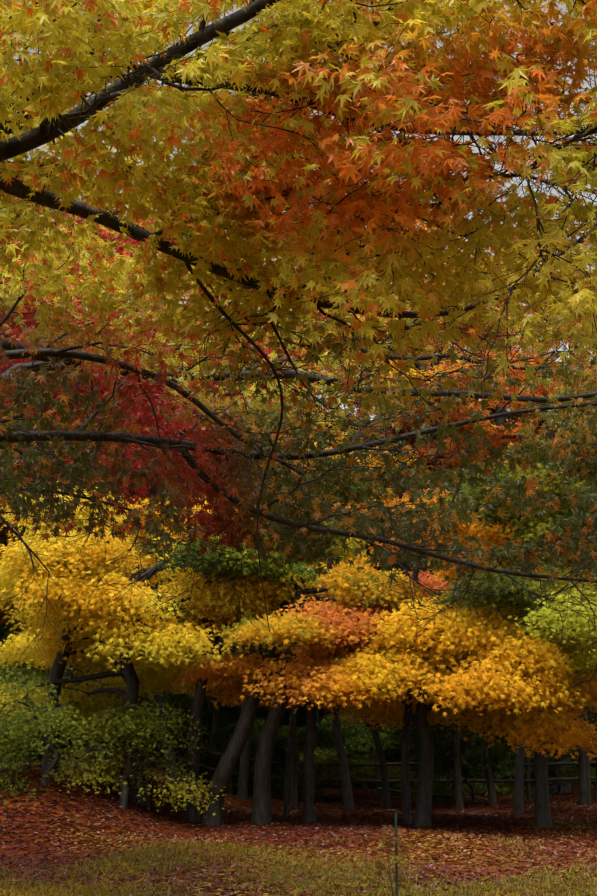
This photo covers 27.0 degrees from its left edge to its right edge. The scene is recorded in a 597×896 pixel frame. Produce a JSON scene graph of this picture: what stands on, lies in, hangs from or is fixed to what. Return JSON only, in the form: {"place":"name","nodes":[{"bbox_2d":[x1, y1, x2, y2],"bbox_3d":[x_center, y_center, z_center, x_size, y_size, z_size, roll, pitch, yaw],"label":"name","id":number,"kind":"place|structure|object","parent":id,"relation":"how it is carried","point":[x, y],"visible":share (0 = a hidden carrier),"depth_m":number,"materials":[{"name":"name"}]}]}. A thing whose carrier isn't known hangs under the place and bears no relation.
{"place":"outdoors","nodes":[
{"label":"outdoors","id":0,"kind":"place"},
{"bbox_2d":[0,449,596,895],"bbox_3d":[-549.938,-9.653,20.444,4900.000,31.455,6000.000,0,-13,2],"label":"ground","id":1,"kind":"structure","parent":0,"point":[60,805],"depth_m":20.53,"materials":[{"name":"brown plant"}]},
{"bbox_2d":[0,447,54,646],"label":"tree","id":2,"kind":"object","parent":1,"relation":"on","point":[7,633],"visible":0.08,"depth_m":37.92,"materials":[{"name":"yellow plant"}]},
{"bbox_2d":[0,466,81,709],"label":"tree","id":3,"kind":"object","parent":1,"relation":"on","point":[30,653],"depth_m":58.02,"materials":[{"name":"brown plant"}]},
{"bbox_2d":[0,473,81,673],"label":"tree","id":4,"kind":"object","parent":1,"relation":"on","point":[26,657],"depth_m":56.01,"materials":[{"name":"yellow plant"}]},
{"bbox_2d":[0,674,90,758],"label":"understory bush","id":5,"kind":"object","parent":1,"relation":"on","point":[37,755],"visible":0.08,"depth_m":30.43,"materials":[{"name":"green plant"}]},
{"bbox_2d":[0,259,105,548],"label":"tree","id":6,"kind":"object","parent":1,"relation":"on","point":[5,531],"visible":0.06,"depth_m":34.25,"materials":[{"name":"yellow plant"}]},
{"bbox_2d":[0,666,107,809],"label":"bush","id":7,"kind":"object","parent":1,"relation":"on","point":[33,709],"visible":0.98,"depth_m":21.58,"materials":[{"name":"green plant"}]},
{"bbox_2d":[0,656,110,762],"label":"understory bush","id":8,"kind":"object","parent":1,"relation":"on","point":[32,670],"visible":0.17,"depth_m":30.45,"materials":[{"name":"green plant"}]},
{"bbox_2d":[0,411,121,674],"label":"tree","id":9,"kind":"object","parent":1,"relation":"on","point":[2,633],"depth_m":45.48,"materials":[{"name":"yellow plant"}]},
{"bbox_2d":[0,156,134,540],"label":"tree","id":10,"kind":"object","parent":1,"relation":"on","point":[51,210],"depth_m":33.01,"materials":[{"name":"yellow plant"}]},
{"bbox_2d":[1,431,136,690],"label":"tree","id":11,"kind":"object","parent":1,"relation":"on","point":[49,667],"depth_m":56.41,"materials":[{"name":"brown plant"}]},
{"bbox_2d":[2,308,149,674],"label":"tree","id":12,"kind":"object","parent":1,"relation":"on","point":[30,478],"depth_m":46.45,"materials":[{"name":"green plant"}]},
{"bbox_2d":[13,527,180,761],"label":"tree","id":13,"kind":"object","parent":1,"relation":"on","point":[106,755],"visible":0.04,"depth_m":29.43,"materials":[{"name":"brown plant"}]},
{"bbox_2d":[0,234,205,632],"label":"tree","id":14,"kind":"object","parent":1,"relation":"on","point":[85,387],"depth_m":42.08,"materials":[{"name":"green plant"}]},
{"bbox_2d":[0,161,223,757],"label":"tree","id":15,"kind":"object","parent":1,"relation":"on","point":[67,673],"depth_m":33.97,"materials":[{"name":"green plant"}]},
{"bbox_2d":[0,481,242,770],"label":"yellow tree","id":16,"kind":"object","parent":1,"relation":"on","point":[53,549],"visible":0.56,"depth_m":22.88,"materials":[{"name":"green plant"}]},
{"bbox_2d":[64,704,182,759],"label":"understory bush","id":17,"kind":"object","parent":1,"relation":"on","point":[160,742],"visible":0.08,"depth_m":31.83,"materials":[{"name":"green plant"}]},
{"bbox_2d":[35,698,233,817],"bbox_3d":[-2.956,5.653,22.636,3.649,2.154,3.460,0,-13,2],"label":"bush","id":18,"kind":"object","parent":1,"relation":"on","point":[132,723],"visible":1,"depth_m":22.50,"materials":[{"name":"green plant"}]},
{"bbox_2d":[11,198,280,705],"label":"tree","id":19,"kind":"object","parent":1,"relation":"on","point":[127,407],"depth_m":45.75,"materials":[{"name":"green plant"}]},
{"bbox_2d":[80,676,223,758],"bbox_3d":[-4.138,7.452,33.614,4.424,2.628,4.477,0,-13,2],"label":"understory bush","id":20,"kind":"object","parent":1,"relation":"on","point":[184,703],"visible":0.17,"depth_m":32.58,"materials":[{"name":"green plant"}]},
{"bbox_2d":[117,534,202,783],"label":"tree","id":21,"kind":"object","parent":1,"relation":"on","point":[159,698],"depth_m":29.99,"materials":[{"name":"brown plant"}]},
{"bbox_2d":[30,194,292,745],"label":"tree","id":22,"kind":"object","parent":1,"relation":"on","point":[140,504],"depth_m":42.99,"materials":[{"name":"green plant"}]},
{"bbox_2d":[0,167,329,490],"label":"red maple tree","id":23,"kind":"object","parent":1,"relation":"on","point":[28,322],"visible":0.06,"depth_m":12.91,"materials":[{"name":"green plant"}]},
{"bbox_2d":[0,498,334,806],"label":"yellow tree","id":24,"kind":"object","parent":1,"relation":"on","point":[129,681],"visible":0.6,"depth_m":24.06,"materials":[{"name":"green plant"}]},
{"bbox_2d":[0,249,354,754],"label":"tree","id":25,"kind":"object","parent":1,"relation":"on","point":[153,490],"visible":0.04,"depth_m":38.79,"materials":[{"name":"green plant"}]},
{"bbox_2d":[156,512,222,776],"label":"tree","id":26,"kind":"object","parent":1,"relation":"on","point":[215,711],"depth_m":35.92,"materials":[{"name":"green plant"}]},
{"bbox_2d":[40,428,343,735],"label":"tree","id":27,"kind":"object","parent":1,"relation":"on","point":[323,710],"depth_m":47.18,"materials":[{"name":"brown plant"}]},
{"bbox_2d":[142,689,242,760],"bbox_3d":[-3.611,8.607,38.067,4.065,2.660,4.495,0,-13,2],"label":"understory bush","id":28,"kind":"object","parent":1,"relation":"on","point":[187,723],"visible":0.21,"depth_m":37.98,"materials":[{"name":"green plant"}]},
{"bbox_2d":[77,510,320,821],"bbox_3d":[-1.520,4.141,24.156,4.277,6.442,4.709,11,-17,-41],"label":"tree","id":29,"kind":"object","parent":1,"relation":"on","point":[228,563],"visible":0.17,"depth_m":23.40,"materials":[{"name":"green plant"}]},
{"bbox_2d":[162,474,273,683],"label":"tree","id":30,"kind":"object","parent":1,"relation":"on","point":[258,496],"depth_m":36.76,"materials":[{"name":"green plant"}]},
{"bbox_2d":[115,405,322,725],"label":"tree","id":31,"kind":"object","parent":1,"relation":"on","point":[234,651],"visible":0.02,"depth_m":45.04,"materials":[{"name":"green plant"}]},
{"bbox_2d":[131,385,345,742],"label":"tree","id":32,"kind":"object","parent":1,"relation":"on","point":[304,715],"depth_m":44.54,"materials":[{"name":"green plant"}]},
{"bbox_2d":[175,718,306,790],"bbox_3d":[-1.713,8.396,33.488,4.101,2.260,3.598,0,-13,2],"label":"understory bush","id":33,"kind":"object","parent":1,"relation":"on","point":[209,759],"visible":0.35,"depth_m":32.94,"materials":[{"name":"green plant"}]},
{"bbox_2d":[163,561,320,799],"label":"tree","id":34,"kind":"object","parent":1,"relation":"on","point":[242,794],"depth_m":30.94,"materials":[{"name":"brown plant"}]},
{"bbox_2d":[123,333,406,773],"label":"tree","id":35,"kind":"object","parent":1,"relation":"on","point":[279,772],"depth_m":43.51,"materials":[{"name":"green plant"}]},
{"bbox_2d":[216,564,335,806],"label":"tree","id":36,"kind":"object","parent":1,"relation":"on","point":[293,798],"depth_m":28.82,"materials":[{"name":"brown plant"}]},
{"bbox_2d":[173,576,379,822],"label":"thin leaning tree","id":37,"kind":"object","parent":1,"relation":"on","point":[235,671],"visible":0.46,"depth_m":23.52,"materials":[{"name":"yellow plant"}]},
{"bbox_2d":[80,258,489,786],"bbox_3d":[0.334,1.590,39.016,9.493,17.875,12.923,-10,-16,37],"label":"tree","id":38,"kind":"object","parent":1,"relation":"on","point":[260,646],"depth_m":38.36,"materials":[{"name":"green plant"}]},
{"bbox_2d":[162,237,415,762],"bbox_3d":[-0.251,1.436,41.444,11.206,19.112,11.556,0,-13,2],"label":"tree","id":39,"kind":"object","parent":1,"relation":"on","point":[372,464],"visible":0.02,"depth_m":39.95,"materials":[{"name":"green plant"}]},
{"bbox_2d":[250,699,330,778],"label":"understory bush","id":40,"kind":"object","parent":1,"relation":"on","point":[268,710],"visible":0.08,"depth_m":39.60,"materials":[{"name":"green plant"}]},
{"bbox_2d":[0,0,596,692],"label":"tree","id":41,"kind":"object","parent":1,"relation":"on","point":[284,150],"visible":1,"depth_m":6.16,"materials":[{"name":"yellow plant"}]},
{"bbox_2d":[0,758,596,895],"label":"fallen leaves","id":42,"kind":"object","parent":1,"relation":"on","point":[352,827],"visible":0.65,"depth_m":18.11,"materials":[{"name":"brown plant"}]},
{"bbox_2d":[0,836,596,895],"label":"grass","id":43,"kind":"structure","parent":1,"relation":"on","point":[31,888],"depth_m":14.70,"materials":[{"name":"green plant"}]},
{"bbox_2d":[280,554,320,769],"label":"tree","id":44,"kind":"object","parent":1,"relation":"on","point":[317,714],"depth_m":36.21,"materials":[{"name":"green plant"}]},
{"bbox_2d":[233,722,380,801],"bbox_3d":[0.083,8.375,32.819,3.550,2.303,4.299,11,-17,-41],"label":"understory bush","id":45,"kind":"object","parent":1,"relation":"on","point":[325,734],"visible":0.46,"depth_m":32.19,"materials":[{"name":"green plant"}]},
{"bbox_2d":[202,595,412,825],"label":"tree","id":46,"kind":"object","parent":1,"relation":"on","point":[348,626],"visible":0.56,"depth_m":22.57,"materials":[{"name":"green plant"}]},
{"bbox_2d":[193,507,438,824],"bbox_3d":[0.222,4.072,23.503,5.018,6.307,5.311,0,-13,2],"label":"tree","id":47,"kind":"object","parent":1,"relation":"on","point":[352,584],"visible":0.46,"depth_m":22.88,"materials":[{"name":"plant"}]},
{"bbox_2d":[217,393,416,760],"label":"tree","id":48,"kind":"object","parent":1,"relation":"on","point":[331,426],"visible":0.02,"depth_m":47.09,"materials":[{"name":"green plant"}]},
{"bbox_2d":[191,278,448,771],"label":"tree","id":49,"kind":"object","parent":1,"relation":"on","point":[306,702],"depth_m":45.11,"materials":[{"name":"green plant"}]},
{"bbox_2d":[245,401,398,815],"bbox_3d":[0.084,3.575,26.640,3.660,8.840,4.263,-11,-17,39],"label":"tree","id":50,"kind":"object","parent":1,"relation":"on","point":[362,485],"visible":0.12,"depth_m":26.72,"materials":[{"name":"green plant"}]},
{"bbox_2d":[287,554,429,809],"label":"tree","id":51,"kind":"object","parent":1,"relation":"on","point":[348,801],"visible":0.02,"depth_m":27.98,"materials":[{"name":"brown plant"}]},
{"bbox_2d":[317,562,399,806],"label":"tree","id":52,"kind":"object","parent":1,"relation":"on","point":[386,797],"depth_m":29.85,"materials":[{"name":"brown plant"}]},
{"bbox_2d":[314,714,410,786],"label":"understory bush","id":53,"kind":"object","parent":1,"relation":"on","point":[360,753],"visible":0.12,"depth_m":35.78,"materials":[{"name":"green plant"}]},
{"bbox_2d":[154,730,595,800],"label":"fence rails","id":54,"kind":"object","parent":1,"relation":"on","point":[527,779],"visible":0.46,"depth_m":31.66,"materials":[{"name":"brown wood"}]},
{"bbox_2d":[297,709,462,788],"bbox_3d":[2.243,8.556,34.926,4.400,2.499,4.249,9,-15,-34],"label":"understory bush","id":55,"kind":"object","parent":1,"relation":"on","point":[361,741],"visible":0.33,"depth_m":34.53,"materials":[{"name":"green plant"}]},
{"bbox_2d":[347,463,423,785],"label":"tree","id":56,"kind":"object","parent":1,"relation":"on","point":[382,476],"visible":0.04,"depth_m":39.50,"materials":[{"name":"green plant"}]},
{"bbox_2d":[372,812,410,895],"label":"sapling with stake","id":57,"kind":"object","parent":1,"relation":"on","point":[397,859],"visible":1,"depth_m":11.60,"materials":[{"name":"brown plant"}]},
{"bbox_2d":[374,553,421,786],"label":"tree","id":58,"kind":"object","parent":1,"relation":"on","point":[394,566],"visible":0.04,"depth_m":36.59,"materials":[{"name":"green plant"}]},
{"bbox_2d":[356,489,452,564],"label":"tree","id":59,"kind":"object","parent":1,"relation":"on","point":[367,546],"visible":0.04,"depth_m":36.17,"materials":[{"name":"green plant"}]},
{"bbox_2d":[255,240,564,778],"bbox_3d":[3.521,1.593,39.086,10.807,17.858,12.544,0,-13,2],"label":"tree","id":60,"kind":"object","parent":1,"relation":"on","point":[434,402],"visible":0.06,"depth_m":39.66,"materials":[{"name":"green plant"}]},
{"bbox_2d":[285,251,535,771],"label":"tree","id":61,"kind":"object","parent":1,"relation":"on","point":[441,399],"visible":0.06,"depth_m":45.37,"materials":[{"name":"green plant"}]},
{"bbox_2d":[379,570,463,808],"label":"tree","id":62,"kind":"object","parent":1,"relation":"on","point":[435,584],"depth_m":28.69,"materials":[{"name":"brown plant"}]},
{"bbox_2d":[368,468,478,742],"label":"tree","id":63,"kind":"object","parent":1,"relation":"on","point":[448,480],"visible":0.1,"depth_m":34.09,"materials":[{"name":"green plant"}]},
{"bbox_2d":[280,360,572,769],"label":"tree","id":64,"kind":"object","parent":1,"relation":"on","point":[492,422],"depth_m":47.37,"materials":[{"name":"green plant"}]},
{"bbox_2d":[373,713,511,796],"bbox_3d":[3.885,8.383,33.787,3.776,3.201,3.859,0,-13,2],"label":"understory bush","id":65,"kind":"object","parent":1,"relation":"on","point":[415,775],"visible":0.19,"depth_m":33.30,"materials":[{"name":"green plant"}]},
{"bbox_2d":[342,218,561,772],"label":"tree","id":66,"kind":"object","parent":1,"relation":"on","point":[498,424],"visible":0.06,"depth_m":44.05,"materials":[{"name":"green plant"}]},
{"bbox_2d":[324,320,581,770],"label":"tree","id":67,"kind":"object","parent":1,"relation":"on","point":[476,399],"depth_m":47.51,"materials":[{"name":"green plant"}]},
{"bbox_2d":[371,511,536,823],"bbox_3d":[2.903,4.346,23.867,3.847,6.035,5.292,0,-13,2],"label":"golden tree","id":68,"kind":"object","parent":1,"relation":"on","point":[474,530],"visible":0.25,"depth_m":23.63,"materials":[{"name":"green plant"}]},
{"bbox_2d":[312,586,596,826],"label":"golden tree","id":69,"kind":"object","parent":1,"relation":"on","point":[506,694],"visible":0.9,"depth_m":21.56,"materials":[{"name":"yellow plant"}]},
{"bbox_2d":[382,710,531,802],"bbox_3d":[3.883,7.463,30.455,4.026,2.814,4.037,0,-13,2],"label":"understory bush","id":70,"kind":"object","parent":1,"relation":"on","point":[443,756],"visible":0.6,"depth_m":29.73,"materials":[{"name":"green plant"}]},
{"bbox_2d":[422,517,510,795],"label":"tree","id":71,"kind":"object","parent":1,"relation":"on","point":[483,775],"depth_m":33.24,"materials":[{"name":"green plant"}]},
{"bbox_2d":[406,542,551,804],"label":"tree","id":72,"kind":"object","parent":1,"relation":"on","point":[491,790],"depth_m":29.22,"materials":[{"name":"brown plant"}]},
{"bbox_2d":[383,226,591,792],"bbox_3d":[7.116,2.111,37.866,10.633,16.568,10.845,-7,-15,29],"label":"tree","id":73,"kind":"object","parent":1,"relation":"on","point":[501,439],"visible":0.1,"depth_m":37.74,"materials":[{"name":"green plant"}]},
{"bbox_2d":[466,712,532,778],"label":"understory bush","id":74,"kind":"object","parent":1,"relation":"on","point":[503,747],"visible":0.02,"depth_m":40.15,"materials":[{"name":"green plant"}]},
{"bbox_2d":[415,567,596,719],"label":"lime tree","id":75,"kind":"object","parent":1,"relation":"on","point":[578,621],"visible":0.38,"depth_m":21.36,"materials":[{"name":"green plant"}]},
{"bbox_2d":[427,456,596,826],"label":"tall tree","id":76,"kind":"object","parent":1,"relation":"on","point":[533,527],"visible":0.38,"depth_m":21.73,"materials":[{"name":"green plant"}]},
{"bbox_2d":[479,519,596,804],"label":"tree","id":77,"kind":"object","parent":1,"relation":"on","point":[582,779],"depth_m":28.73,"materials":[{"name":"brown plant"}]},
{"bbox_2d":[494,735,595,796],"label":"understory bush","id":78,"kind":"object","parent":1,"relation":"on","point":[553,771],"visible":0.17,"depth_m":33.44,"materials":[{"name":"green plant"}]},
{"bbox_2d":[493,223,596,728],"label":"tree","id":79,"kind":"object","parent":1,"relation":"on","point":[575,347],"visible":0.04,"depth_m":45.87,"materials":[{"name":"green plant"}]},
{"bbox_2d":[507,277,596,587],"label":"tree","id":80,"kind":"object","parent":1,"relation":"on","point":[530,414],"visible":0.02,"depth_m":41.23,"materials":[{"name":"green plant"}]},
{"bbox_2d":[513,549,596,813],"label":"tree","id":81,"kind":"object","parent":1,"relation":"on","point":[518,806],"depth_m":26.80,"materials":[{"name":"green plant"}]},
{"bbox_2d":[517,385,596,805],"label":"tree","id":82,"kind":"object","parent":1,"relation":"on","point":[543,463],"visible":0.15,"depth_m":28.27,"materials":[{"name":"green plant"}]},
{"bbox_2d":[533,714,595,782],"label":"understory bush","id":83,"kind":"object","parent":1,"relation":"on","point":[591,722],"visible":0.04,"depth_m":39.94,"materials":[{"name":"green plant"}]},
{"bbox_2d":[549,481,596,801],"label":"tree","id":84,"kind":"object","parent":1,"relation":"on","point":[595,797],"visible":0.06,"depth_m":32.21,"materials":[{"name":"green plant"}]},
{"bbox_2d":[567,229,596,434],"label":"tree","id":85,"kind":"object","parent":1,"relation":"on","point":[586,253],"depth_m":47.45,"materials":[{"name":"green plant"}]},
{"bbox_2d":[3,0,596,442],"label":"sky","id":86,"kind":"structure","parent":0,"point":[553,191],"materials":[{"name":"white"}]}
]}

